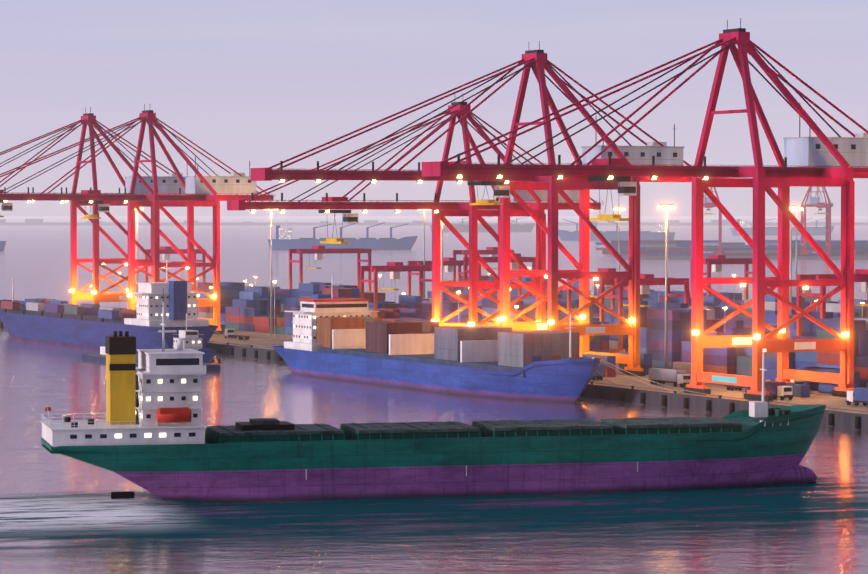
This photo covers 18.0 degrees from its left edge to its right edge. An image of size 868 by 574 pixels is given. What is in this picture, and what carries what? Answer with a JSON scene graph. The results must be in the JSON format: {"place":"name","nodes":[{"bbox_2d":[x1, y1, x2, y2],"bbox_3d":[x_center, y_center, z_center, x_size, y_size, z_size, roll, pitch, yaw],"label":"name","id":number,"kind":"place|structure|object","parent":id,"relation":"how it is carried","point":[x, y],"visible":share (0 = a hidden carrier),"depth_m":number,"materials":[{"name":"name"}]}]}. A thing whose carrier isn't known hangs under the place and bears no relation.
{"place":"outdoors","nodes":[
{"label":"outdoors","id":0,"kind":"place"},
{"bbox_2d":[0,216,867,573],"bbox_3d":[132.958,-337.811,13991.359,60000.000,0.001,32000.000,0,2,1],"label":"water","id":1,"kind":"structure","parent":0,"point":[62,514],"depth_m":415.25,"materials":[{"name":"liquid"}]},
{"bbox_2d":[0,241,5,250],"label":"ship","id":2,"kind":"object","parent":1,"relation":"in","point":[2,245],"visible":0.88,"depth_m":3043.62,"materials":[{"name":"grey metal"}]},
{"bbox_2d":[0,254,217,353],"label":"ship","id":3,"kind":"object","parent":1,"relation":"on","point":[62,323],"visible":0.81,"depth_m":854.70,"materials":[{"name":"blue metal"}]},
{"bbox_2d":[82,346,219,370],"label":"barge","id":4,"kind":"object","parent":1,"relation":"on","point":[101,357],"visible":0.17,"depth_m":789.56,"materials":[{"name":"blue metal"}]},
{"bbox_2d":[173,313,220,362],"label":"tug","id":5,"kind":"object","parent":1,"relation":"on","point":[192,340],"visible":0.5,"depth_m":782.10,"materials":[{"name":"white metal"}]},
{"bbox_2d":[268,222,416,249],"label":"ship","id":6,"kind":"object","parent":1,"relation":"in","point":[283,240],"visible":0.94,"depth_m":3141.18,"materials":[{"name":"grey metal"}]},
{"bbox_2d":[40,288,825,500],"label":"cargo ship","id":7,"kind":"object","parent":1,"relation":"on","point":[149,433],"visible":0.94,"depth_m":415.65,"materials":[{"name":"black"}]},
{"bbox_2d":[0,319,867,429],"bbox_3d":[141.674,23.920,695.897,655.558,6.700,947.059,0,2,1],"label":"quay","id":8,"kind":"structure","parent":1,"relation":"in","point":[838,411],"depth_m":616.26,"materials":[{"name":"concrete"}]},
{"bbox_2d":[0,107,211,304],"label":"crane","id":9,"kind":"object","parent":8,"relation":"on","point":[171,183],"visible":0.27,"depth_m":951.94,"materials":[{"name":"metal"}]},
{"bbox_2d":[0,104,273,334],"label":"crane","id":10,"kind":"object","parent":8,"relation":"on","point":[236,183],"visible":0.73,"depth_m":901.14,"materials":[{"name":"metal"}]},
{"bbox_2d":[227,102,600,326],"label":"crane","id":11,"kind":"object","parent":8,"relation":"on","point":[536,201],"visible":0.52,"depth_m":704.53,"materials":[{"name":"metal"}]},
{"bbox_2d":[198,322,709,394],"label":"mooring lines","id":12,"kind":"object","parent":8,"relation":"on","point":[598,372],"visible":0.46,"depth_m":612.40,"materials":[{"name":"beige fabric"}]},
{"bbox_2d":[250,41,691,375],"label":"crane","id":13,"kind":"object","parent":8,"relation":"on","point":[537,62],"visible":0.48,"depth_m":671.61,"materials":[{"name":"metal"}]},
{"bbox_2d":[91,204,863,368],"bbox_3d":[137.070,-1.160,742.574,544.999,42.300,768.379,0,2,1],"label":"light poles","id":14,"kind":"object","parent":8,"relation":"on","point":[671,206],"visible":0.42,"depth_m":820.73,"materials":[{"name":"grey metal"}]},
{"bbox_2d":[145,246,867,353],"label":"yard gantry cranes","id":15,"kind":"object","parent":8,"relation":"on","point":[395,269],"visible":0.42,"depth_m":895.27,"materials":[{"name":"red metal"}]},
{"bbox_2d":[224,329,867,405],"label":"trucks","id":16,"kind":"object","parent":8,"relation":"on","point":[780,389],"visible":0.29,"depth_m":629.22,"materials":[{"name":"white paint"}]},
{"bbox_2d":[422,18,867,400],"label":"crane","id":17,"kind":"object","parent":8,"relation":"on","point":[821,159],"visible":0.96,"depth_m":593.69,"materials":[{"name":"metal"}]},
{"bbox_2d":[272,279,599,402],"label":"container ship","id":18,"kind":"object","parent":1,"relation":"on","point":[347,339],"visible":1,"depth_m":662.73,"materials":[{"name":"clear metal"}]},
{"bbox_2d":[430,216,534,231],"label":"ship","id":19,"kind":"object","parent":1,"relation":"in","point":[516,227],"visible":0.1,"depth_m":5995.94,"materials":[{"name":"grey metal"}]},
{"bbox_2d":[558,218,674,240],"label":"ship","id":20,"kind":"object","parent":1,"relation":"in","point":[565,235],"visible":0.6,"depth_m":4187.41,"materials":[{"name":"grey metal"}]},
{"bbox_2d":[596,240,867,259],"bbox_3d":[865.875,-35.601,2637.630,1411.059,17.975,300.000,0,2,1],"label":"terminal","id":21,"kind":"object","parent":1,"relation":"in","point":[655,249],"visible":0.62,"depth_m":2544.06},
{"bbox_2d":[690,187,723,255],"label":"crane","id":22,"kind":"object","parent":21,"relation":"on","point":[708,203],"visible":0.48,"depth_m":2499.78,"materials":[{"name":"metal"}]},
{"bbox_2d":[797,186,834,255],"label":"crane","id":23,"kind":"object","parent":21,"relation":"on","point":[811,201],"visible":0.83,"depth_m":2500.10,"materials":[{"name":"metal"}]},
{"bbox_2d":[730,218,833,234],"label":"ship","id":24,"kind":"object","parent":1,"relation":"on","point":[745,226],"visible":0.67,"depth_m":5190.61,"materials":[{"name":"grey metal"}]},
{"bbox_2d":[0,219,867,225],"bbox_3d":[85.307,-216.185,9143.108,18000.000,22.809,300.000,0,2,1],"label":"shore","id":25,"kind":"structure","parent":0,"point":[31,222],"depth_m":8999.04,"materials":[{"name":"grey"}]},
{"bbox_2d":[0,0,867,215],"label":"sky","id":26,"kind":"structure","parent":0,"point":[263,83],"materials":[{"name":"purple"}]},
{"bbox_2d":[197,275,867,396],"bbox_3d":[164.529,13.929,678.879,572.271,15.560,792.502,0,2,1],"label":"yard","id":27,"kind":"structure","parent":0,"point":[243,307],"depth_m":777.90,"materials":[{"name":"metal"}]}
]}

